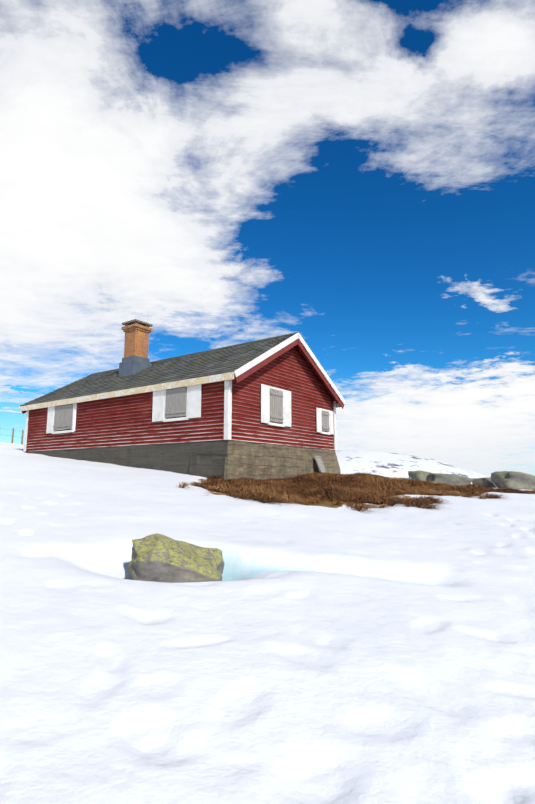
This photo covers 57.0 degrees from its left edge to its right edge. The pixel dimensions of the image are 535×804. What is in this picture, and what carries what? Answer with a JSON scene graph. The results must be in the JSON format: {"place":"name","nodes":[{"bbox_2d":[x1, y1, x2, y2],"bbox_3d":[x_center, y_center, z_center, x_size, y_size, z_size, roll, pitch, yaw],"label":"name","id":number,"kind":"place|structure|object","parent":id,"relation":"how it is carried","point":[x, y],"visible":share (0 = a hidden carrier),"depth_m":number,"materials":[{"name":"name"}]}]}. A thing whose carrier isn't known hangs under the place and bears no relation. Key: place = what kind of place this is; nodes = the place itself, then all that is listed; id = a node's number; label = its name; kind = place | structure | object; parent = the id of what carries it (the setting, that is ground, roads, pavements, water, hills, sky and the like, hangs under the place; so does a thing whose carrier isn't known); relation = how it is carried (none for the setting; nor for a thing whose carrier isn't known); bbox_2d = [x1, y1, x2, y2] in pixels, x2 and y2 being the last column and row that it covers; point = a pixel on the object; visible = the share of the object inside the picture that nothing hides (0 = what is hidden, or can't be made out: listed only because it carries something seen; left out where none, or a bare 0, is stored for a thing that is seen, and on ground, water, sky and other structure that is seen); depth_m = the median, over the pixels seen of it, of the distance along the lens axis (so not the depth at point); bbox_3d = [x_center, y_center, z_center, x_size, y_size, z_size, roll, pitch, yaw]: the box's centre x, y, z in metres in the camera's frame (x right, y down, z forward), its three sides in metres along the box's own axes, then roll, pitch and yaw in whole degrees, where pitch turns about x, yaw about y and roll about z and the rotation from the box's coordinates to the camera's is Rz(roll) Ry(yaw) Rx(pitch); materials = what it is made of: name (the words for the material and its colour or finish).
{"place":"outdoors","nodes":[
{"label":"outdoors","id":0,"kind":"place"},
{"bbox_2d":[46,384,333,434],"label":"window","id":1,"kind":"structure","parent":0,"point":[193,406],"depth_m":17.96,"materials":[{"name":"white wood"}]},
{"bbox_2d":[0,442,534,803],"bbox_3d":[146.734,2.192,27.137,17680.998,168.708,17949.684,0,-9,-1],"label":"terrain","id":2,"kind":"structure","parent":0,"point":[321,653],"depth_m":2.94,"materials":[{"name":"white snow"}]},
{"bbox_2d":[1,428,23,444],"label":"fence","id":3,"kind":"object","parent":2,"relation":"on","point":[22,431],"visible":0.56,"depth_m":36.45,"materials":[{"name":"grey wood"}]},
{"bbox_2d":[127,534,224,582],"bbox_3d":[-0.945,1.732,5.229,1.014,0.674,0.811,-2,12,-10],"label":"boulder","id":4,"kind":"object","parent":2,"relation":"on","point":[159,558],"visible":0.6,"depth_m":4.96,"materials":[{"name":"green stone"}]},
{"bbox_2d":[25,440,340,479],"bbox_3d":[-3.867,3.578,22.598,12.510,2.693,8.910,-6,-11,35],"label":"foundation","id":5,"kind":"object","parent":2,"relation":"on","point":[228,459],"visible":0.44,"depth_m":17.59,"materials":[{"name":"concrete"}]},
{"bbox_2d":[26,346,334,451],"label":"walls","id":6,"kind":"structure","parent":5,"relation":"on","point":[126,420],"depth_m":18.93,"materials":[{"name":"red wood"}]},
{"bbox_2d":[25,344,337,405],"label":"roof deck","id":7,"kind":"structure","parent":6,"relation":"on","point":[315,371],"depth_m":20.78,"materials":[{"name":"red wood"}]},
{"bbox_2d":[20,332,329,405],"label":"slates","id":8,"kind":"object","parent":7,"relation":"on","point":[227,359],"visible":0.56,"depth_m":20.02,"materials":[{"name":"grey stone"}]},
{"bbox_2d":[119,355,151,376],"bbox_3d":[-6.047,-1.423,22.567,1.040,1.171,1.040,-6,-11,35],"label":"flashing","id":9,"kind":"object","parent":8,"relation":"on","point":[132,365],"visible":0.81,"depth_m":22.19,"materials":[{"name":"grey metal"}]},
{"bbox_2d":[121,322,152,357],"bbox_3d":[-6.047,-2.782,22.778,1.000,1.580,1.000,-6,-11,35],"label":"chimney","id":10,"kind":"object","parent":9,"relation":"on","point":[136,342],"visible":0.96,"depth_m":22.49,"materials":[{"name":"orange brick"}]},
{"bbox_2d":[122,319,152,326],"bbox_3d":[-6.050,-3.625,22.922,0.980,0.130,1.020,-6,-11,35],"label":"chimney cap","id":11,"kind":"object","parent":10,"relation":"on","point":[130,322],"visible":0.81,"depth_m":22.63,"materials":[{"name":"grey metal"}]},
{"bbox_2d":[19,332,345,413],"bbox_3d":[-4.174,-0.838,22.855,13.304,2.577,7.762,-6,-11,35],"label":"bargeboard","id":12,"kind":"object","parent":6,"relation":"on","point":[257,360],"depth_m":18.65,"materials":[{"name":"white wood"}]},
{"bbox_2d":[24,380,336,451],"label":"corner boards","id":13,"kind":"object","parent":5,"relation":"on","point":[227,407],"visible":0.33,"depth_m":16.09,"materials":[{"name":"white paint"}]},
{"bbox_2d":[314,456,326,472],"bbox_3d":[2.163,2.535,20.076,0.341,0.682,0.500,-6,-11,35],"label":"leaning board","id":14,"kind":"object","parent":5,"relation":"attached to","point":[320,464],"visible":0.98,"depth_m":20.07,"materials":[{"name":"grey wood"}]},
{"bbox_2d":[176,472,534,513],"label":"grass","id":15,"kind":"structure","parent":2,"relation":"on","point":[352,489],"depth_m":13.93,"materials":[{"name":"brown plant"}]},
{"bbox_2d":[408,470,434,479],"bbox_3d":[7.262,3.565,22.528,1.516,0.873,1.096,3,-9,-18],"label":"rock","id":16,"kind":"object","parent":2,"relation":"on","point":[419,475],"visible":0.25,"depth_m":22.12,"materials":[{"name":"grey stone"}]},
{"bbox_2d":[426,473,473,485],"bbox_3d":[7.524,3.329,20.403,1.814,0.754,1.184,-2,-9,10],"label":"rock","id":17,"kind":"object","parent":2,"relation":"on","point":[452,480],"visible":0.62,"depth_m":19.95,"materials":[{"name":"grey stone"}]},
{"bbox_2d":[472,477,497,487],"bbox_3d":[10.023,3.792,22.639,1.157,0.648,1.014,5,-10,-29],"label":"rock","id":18,"kind":"object","parent":2,"relation":"on","point":[486,482],"visible":0.44,"depth_m":22.16,"materials":[{"name":"grey stone"}]},
{"bbox_2d":[491,471,534,489],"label":"rock","id":19,"kind":"object","parent":2,"relation":"on","point":[512,479],"visible":0.6,"depth_m":20.66,"materials":[{"name":"grey stone"}]},
{"bbox_2d":[0,0,534,476],"label":"sky","id":20,"kind":"structure","parent":0,"point":[356,178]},
{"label":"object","id":21,"kind":"object","parent":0,"visible":0},
{"bbox_2d":[20,372,340,410],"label":"fascia","id":22,"kind":"structure","parent":21,"relation":"attached to","point":[188,382],"depth_m":18.56,"materials":[{"name":"paint"}]}
]}

